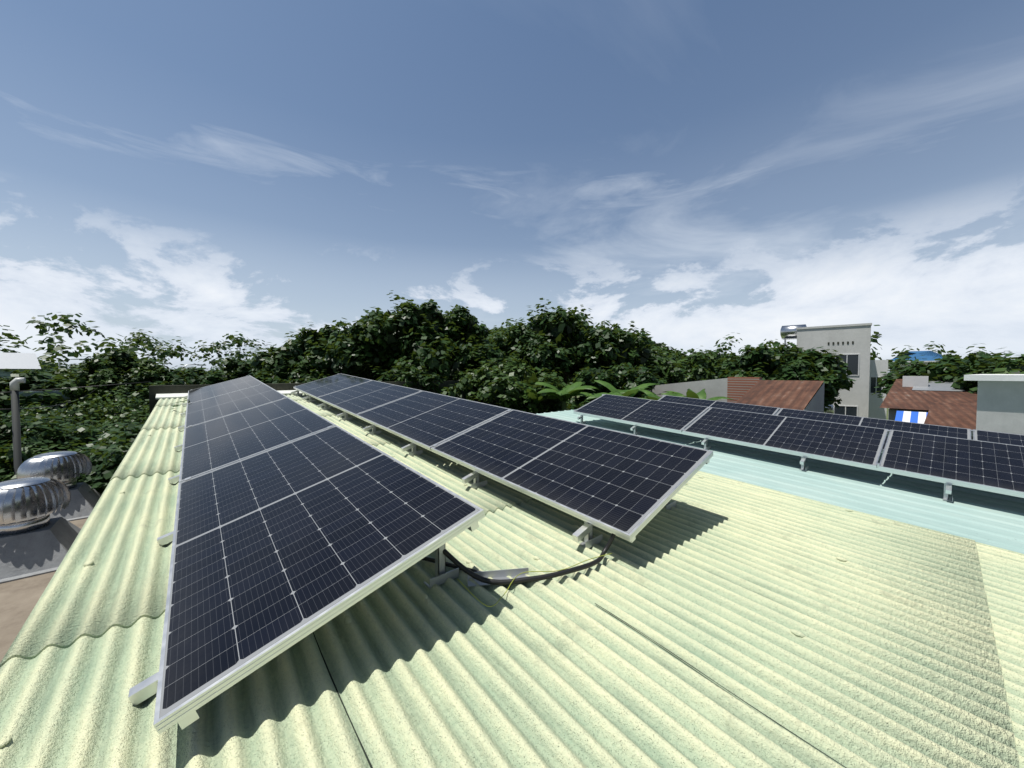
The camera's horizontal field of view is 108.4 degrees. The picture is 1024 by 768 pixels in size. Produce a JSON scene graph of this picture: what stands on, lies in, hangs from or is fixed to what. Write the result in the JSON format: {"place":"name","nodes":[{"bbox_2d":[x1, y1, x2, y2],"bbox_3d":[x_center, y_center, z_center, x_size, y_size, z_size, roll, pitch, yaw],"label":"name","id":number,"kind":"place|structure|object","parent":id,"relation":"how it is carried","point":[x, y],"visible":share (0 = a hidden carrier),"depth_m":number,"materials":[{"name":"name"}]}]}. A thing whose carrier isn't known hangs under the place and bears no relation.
{"place":"outdoors","nodes":[
{"label":"outdoors","id":0,"kind":"place"},
{"bbox_2d":[0,352,40,377],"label":"building","id":1,"kind":"structure","parent":0,"point":[15,361],"depth_m":24.18,"materials":[{"name":"paint"}]},
{"bbox_2d":[58,359,84,367],"bbox_3d":[-42.242,1.134,35.771,0.464,7.185,2.107,1,2,29],"label":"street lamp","id":2,"kind":"object","parent":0,"point":[59,365],"visible":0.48,"depth_m":35.11,"materials":[{"name":"metal"}]},
{"bbox_2d":[181,364,205,367],"bbox_3d":[-31.633,1.357,36.770,0.464,6.678,2.107,1,2,29],"label":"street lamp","id":3,"kind":"object","parent":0,"point":[195,364],"visible":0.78,"depth_m":36.90,"materials":[{"name":"metal"}]},
{"bbox_2d":[0,0,1023,371],"label":"sky","id":4,"kind":"structure","parent":0,"point":[696,174],"materials":[{"name":"blue"}]},
{"bbox_2d":[207,373,888,419],"bbox_3d":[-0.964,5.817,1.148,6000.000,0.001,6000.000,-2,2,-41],"label":"terrain","id":5,"kind":"structure","parent":0,"point":[886,414],"depth_m":58.27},
{"bbox_2d":[0,369,78,420],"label":"tree foliage","id":6,"kind":"object","parent":5,"relation":"on","point":[36,380],"visible":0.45,"depth_m":15.12,"materials":[{"name":"green plant"}]},
{"bbox_2d":[8,365,80,380],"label":"tree foliage","id":7,"kind":"object","parent":5,"relation":"on","point":[70,374],"visible":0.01,"depth_m":18.68,"materials":[{"name":"green plant"}]},
{"bbox_2d":[19,391,71,413],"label":"teal boundary wall","id":8,"kind":"structure","parent":5,"relation":"on","point":[41,396],"depth_m":14.85,"materials":[{"name":"paint"}]},
{"bbox_2d":[36,358,68,371],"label":"tree foliage","id":9,"kind":"object","parent":5,"relation":"on","point":[65,366],"visible":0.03,"depth_m":43.37,"materials":[{"name":"green plant"}]},
{"bbox_2d":[7,414,109,430],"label":"shrub foliage","id":10,"kind":"object","parent":5,"relation":"on","point":[29,420],"visible":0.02,"depth_m":8.20,"materials":[{"name":"green plant"}]},
{"bbox_2d":[0,423,117,481],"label":"shrub foliage","id":11,"kind":"object","parent":5,"relation":"on","point":[4,475],"visible":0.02,"depth_m":5.50,"materials":[{"name":"green plant"}]},
{"bbox_2d":[0,422,120,481],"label":"shrub foliage","id":12,"kind":"object","parent":5,"relation":"on","point":[11,471],"visible":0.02,"depth_m":5.74,"materials":[{"name":"green plant"}]},
{"bbox_2d":[0,413,124,478],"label":"shrub foliage","id":13,"kind":"object","parent":5,"relation":"on","point":[36,431],"visible":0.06,"depth_m":5.94,"materials":[{"name":"green plant"}]},
{"bbox_2d":[67,363,77,367],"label":"tree foliage","id":14,"kind":"object","parent":5,"relation":"on","point":[73,364],"depth_m":51.33,"materials":[{"name":"green plant"}]},
{"bbox_2d":[7,377,149,430],"bbox_3d":[-9.783,2.797,9.305,4.911,5.923,4.810,-2,2,-41],"label":"shrub foliage","id":15,"kind":"object","parent":5,"relation":"on","point":[111,410],"visible":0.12,"depth_m":8.92,"materials":[{"name":"green plant"}]},
{"bbox_2d":[0,381,150,409],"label":"overhead wires","id":16,"kind":"object","parent":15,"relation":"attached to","point":[64,388],"visible":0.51,"depth_m":7.44,"materials":[{"name":"black"}]},
{"bbox_2d":[56,343,167,404],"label":"tree foliage","id":17,"kind":"object","parent":5,"relation":"on","point":[106,368],"visible":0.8,"depth_m":15.54,"materials":[{"name":"green plant"}]},
{"bbox_2d":[41,399,188,493],"bbox_3d":[-5.588,3.037,6.500,4.470,5.621,4.126,1,2,26],"label":"shrub foliage","id":18,"kind":"object","parent":5,"relation":"on","point":[106,457],"visible":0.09,"depth_m":5.14,"materials":[{"name":"green plant"}]},
{"bbox_2d":[93,413,149,432],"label":"shrub foliage","id":19,"kind":"object","parent":5,"relation":"on","point":[143,419],"depth_m":8.20,"materials":[{"name":"green plant"}]},
{"bbox_2d":[82,366,222,410],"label":"tree foliage","id":20,"kind":"object","parent":5,"relation":"on","point":[172,376],"visible":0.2,"depth_m":16.29,"materials":[{"name":"green plant"}]},
{"bbox_2d":[176,366,241,384],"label":"tree foliage","id":21,"kind":"object","parent":5,"relation":"on","point":[214,376],"visible":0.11,"depth_m":19.34,"materials":[{"name":"green plant"}]},
{"bbox_2d":[203,356,253,380],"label":"tree foliage","id":22,"kind":"object","parent":5,"relation":"on","point":[229,363],"visible":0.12,"depth_m":20.03,"materials":[{"name":"green plant"}]},
{"bbox_2d":[0,380,464,662],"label":"building walls and slab","id":23,"kind":"structure","parent":5,"relation":"on","point":[20,598],"depth_m":2.87,"materials":[{"name":"concrete"}]},
{"bbox_2d":[10,377,25,478],"bbox_3d":[-6.886,2.797,5.233,0.130,5.780,0.084,-2,2,-41],"label":"vent pipe","id":24,"kind":"object","parent":23,"relation":"on","point":[15,412],"visible":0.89,"depth_m":5.13,"materials":[{"name":"grey paint"}]},
{"bbox_2d":[0,477,80,583],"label":"turbine ventilator","id":25,"kind":"object","parent":23,"relation":"on","point":[35,540],"visible":0.98,"depth_m":3.14,"materials":[{"name":"metal"}]},
{"bbox_2d":[16,451,101,520],"bbox_3d":[-5.357,1.169,4.347,0.840,0.731,0.840,-2,2,-41],"label":"turbine ventilator","id":26,"kind":"object","parent":23,"relation":"on","point":[64,467],"visible":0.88,"depth_m":4.26,"materials":[{"name":"metal"}]},
{"bbox_2d":[0,394,1023,767],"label":"corrugated roof","id":27,"kind":"structure","parent":23,"relation":"on","point":[906,650],"depth_m":1.47,"materials":[{"name":"paint"}]},
{"bbox_2d":[128,375,484,734],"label":"solar panels","id":28,"kind":"object","parent":27,"relation":"on","point":[295,522],"visible":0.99,"depth_m":1.76,"materials":[{"name":"black glass"}]},
{"bbox_2d":[0,402,857,747],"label":"roof screws","id":29,"kind":"object","parent":27,"relation":"on","point":[346,620],"visible":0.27,"depth_m":1.74,"materials":[{"name":"silver metal"}]},
{"bbox_2d":[291,373,712,547],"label":"solar panels","id":30,"kind":"object","parent":27,"relation":"on","point":[626,486],"visible":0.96,"depth_m":3.21,"materials":[{"name":"black glass"}]},
{"bbox_2d":[421,533,615,606],"bbox_3d":[-0.193,0.847,1.937,1.603,0.336,0.555,0,2,2],"label":"cable conduit","id":31,"kind":"object","parent":27,"relation":"on","point":[499,577],"visible":0.77,"depth_m":1.92,"materials":[{"name":"black plastic"}]},
{"bbox_2d":[313,603,846,767],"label":"roof sheet lap shadow gaps","id":32,"kind":"object","parent":27,"relation":"on","point":[369,762],"visible":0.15,"depth_m":1.26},
{"bbox_2d":[537,409,1023,553],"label":"roof","id":33,"kind":"structure","parent":23,"relation":"on","point":[989,518],"depth_m":4.19,"materials":[{"name":"paint"}]},
{"bbox_2d":[573,394,1023,501],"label":"solar panels","id":34,"kind":"object","parent":33,"relation":"on","point":[949,462],"visible":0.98,"depth_m":4.91,"materials":[{"name":"black glass"}]},
{"bbox_2d":[658,395,1023,452],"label":"solar panels","id":35,"kind":"object","parent":33,"relation":"on","point":[995,437],"visible":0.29,"depth_m":6.01,"materials":[{"name":"glass"}]},
{"bbox_2d":[255,361,332,383],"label":"bush","id":36,"kind":"object","parent":5,"relation":"on","point":[294,377],"visible":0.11,"depth_m":14.15,"materials":[{"name":"green plant"}]},
{"bbox_2d":[238,322,381,380],"bbox_3d":[-8.448,1.419,16.887,6.487,8.202,5.784,-2,2,-41],"label":"tree foliage","id":37,"kind":"object","parent":5,"relation":"on","point":[301,351],"visible":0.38,"depth_m":14.99,"materials":[{"name":"green plant"}]},
{"bbox_2d":[306,290,517,379],"bbox_3d":[-4.229,0.914,16.405,8.795,9.241,9.257,-2,2,-41],"label":"tree foliage","id":38,"kind":"object","parent":5,"relation":"on","point":[429,334],"visible":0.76,"depth_m":13.94,"materials":[{"name":"green plant"}]},
{"bbox_2d":[370,358,453,394],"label":"bush","id":39,"kind":"object","parent":5,"relation":"on","point":[424,377],"visible":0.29,"depth_m":11.82,"materials":[{"name":"green plant"}]},
{"bbox_2d":[0,313,945,400],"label":"trees","id":40,"kind":"object","parent":5,"relation":"on","point":[144,341],"visible":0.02,"depth_m":39.72,"materials":[{"name":"green plant"}]},
{"bbox_2d":[440,349,570,413],"bbox_3d":[-0.072,2.225,13.072,5.156,6.830,4.981,-2,2,-41],"label":"bush","id":41,"kind":"object","parent":5,"relation":"on","point":[494,385],"visible":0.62,"depth_m":11.81,"materials":[{"name":"green plant"}]},
{"bbox_2d":[486,320,527,342],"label":"tree foliage","id":42,"kind":"object","parent":5,"relation":"on","point":[496,329],"visible":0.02,"depth_m":21.58,"materials":[{"name":"green plant"}]},
{"bbox_2d":[514,381,569,412],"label":"banana plant","id":43,"kind":"object","parent":5,"relation":"on","point":[531,393],"visible":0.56,"depth_m":11.27,"materials":[{"name":"green plant"}]},
{"bbox_2d":[525,381,598,410],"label":"banana plant","id":44,"kind":"object","parent":5,"relation":"on","point":[566,393],"visible":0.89,"depth_m":11.00,"materials":[{"name":"green plant"}]},
{"bbox_2d":[485,298,671,403],"bbox_3d":[2.606,0.789,18.193,9.010,9.380,7.952,0,2,-10],"label":"tree foliage","id":45,"kind":"object","parent":5,"relation":"on","point":[569,344],"visible":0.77,"depth_m":15.40,"materials":[{"name":"green plant"}]},
{"bbox_2d":[571,389,627,399],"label":"banana plant","id":46,"kind":"object","parent":5,"relation":"on","point":[586,394],"visible":0.18,"depth_m":11.26,"materials":[{"name":"green plant"}]},
{"bbox_2d":[566,362,667,409],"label":"bush","id":47,"kind":"object","parent":5,"relation":"on","point":[627,376],"visible":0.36,"depth_m":12.72,"materials":[{"name":"green plant"}]},
{"bbox_2d":[584,380,658,401],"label":"banana plant","id":48,"kind":"object","parent":5,"relation":"on","point":[632,392],"visible":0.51,"depth_m":10.30,"materials":[{"name":"green plant"}]},
{"bbox_2d":[584,340,715,383],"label":"tree foliage","id":49,"kind":"object","parent":5,"relation":"on","point":[679,367],"visible":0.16,"depth_m":16.65,"materials":[{"name":"green plant"}]},
{"bbox_2d":[651,341,665,347],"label":"tree foliage","id":50,"kind":"object","parent":5,"relation":"on","point":[662,345],"depth_m":25.05,"materials":[{"name":"green plant"}]},
{"bbox_2d":[641,390,687,399],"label":"banana plant","id":51,"kind":"object","parent":5,"relation":"on","point":[650,395],"visible":0.24,"depth_m":10.85,"materials":[{"name":"green plant"}]},
{"bbox_2d":[639,378,727,401],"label":"grey wall","id":52,"kind":"structure","parent":5,"relation":"on","point":[715,388],"depth_m":11.92,"materials":[{"name":"grey concrete"}]},
{"bbox_2d":[657,389,732,400],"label":"banana plant","id":53,"kind":"object","parent":5,"relation":"on","point":[690,393],"visible":0.3,"depth_m":10.94,"materials":[{"name":"green plant"}]},
{"bbox_2d":[690,348,742,372],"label":"tree foliage","id":54,"kind":"object","parent":5,"relation":"on","point":[717,356],"visible":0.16,"depth_m":25.27,"materials":[{"name":"green plant"}]},
{"bbox_2d":[735,380,824,412],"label":"rusty tin shed","id":55,"kind":"structure","parent":5,"relation":"on","point":[794,394],"depth_m":9.37,"materials":[{"name":"metal"}]},
{"bbox_2d":[712,344,855,411],"bbox_3d":[13.734,1.649,19.639,6.911,7.570,6.787,-2,2,-41],"label":"tree foliage","id":56,"kind":"object","parent":5,"relation":"on","point":[788,362],"visible":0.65,"depth_m":17.63,"materials":[{"name":"green plant"}]},
{"bbox_2d":[780,323,871,417],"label":"building","id":57,"kind":"structure","parent":5,"relation":"on","point":[851,343],"depth_m":22.16,"materials":[{"name":"paint"}]},
{"bbox_2d":[868,360,887,419],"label":"narrow white house","id":58,"kind":"structure","parent":5,"relation":"on","point":[877,367],"depth_m":23.51,"materials":[{"name":"paint"}]},
{"bbox_2d":[888,351,943,415],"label":"blue roof villa","id":59,"kind":"object","parent":5,"relation":"on","point":[927,356],"visible":0.06,"depth_m":42.50,"materials":[{"name":"metal"}]},
{"bbox_2d":[879,376,976,423],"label":"rusty roof house","id":60,"kind":"structure","parent":5,"relation":"on","point":[909,398],"depth_m":12.91,"materials":[{"name":"metal"}]},
{"bbox_2d":[888,352,985,375],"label":"tree foliage","id":61,"kind":"object","parent":5,"relation":"on","point":[904,367],"visible":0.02,"depth_m":27.24,"materials":[{"name":"green plant"}]},
{"bbox_2d":[872,343,1018,397],"bbox_3d":[20.340,1.854,16.173,7.292,7.378,7.833,0,2,3],"label":"tree foliage","id":62,"kind":"object","parent":5,"relation":"on","point":[950,368],"visible":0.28,"depth_m":15.74,"materials":[{"name":"green plant"}]},
{"bbox_2d":[924,402,976,439],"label":"rusty lean-to","id":63,"kind":"structure","parent":5,"relation":"on","point":[960,415],"depth_m":9.89,"materials":[{"name":"metal"}]},
{"bbox_2d":[951,353,1023,393],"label":"tree foliage","id":64,"kind":"object","parent":5,"relation":"on","point":[960,383],"visible":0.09,"depth_m":12.74,"materials":[{"name":"green plant"}]},
{"bbox_2d":[964,374,1023,434],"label":"building","id":65,"kind":"structure","parent":5,"relation":"on","point":[1000,402],"depth_m":6.34,"materials":[{"name":"paint"}]},
{"bbox_2d":[727,377,761,402],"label":"brick wall","id":66,"kind":"structure","parent":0,"point":[738,388],"depth_m":11.09,"materials":[{"name":"red brick"}]}
]}

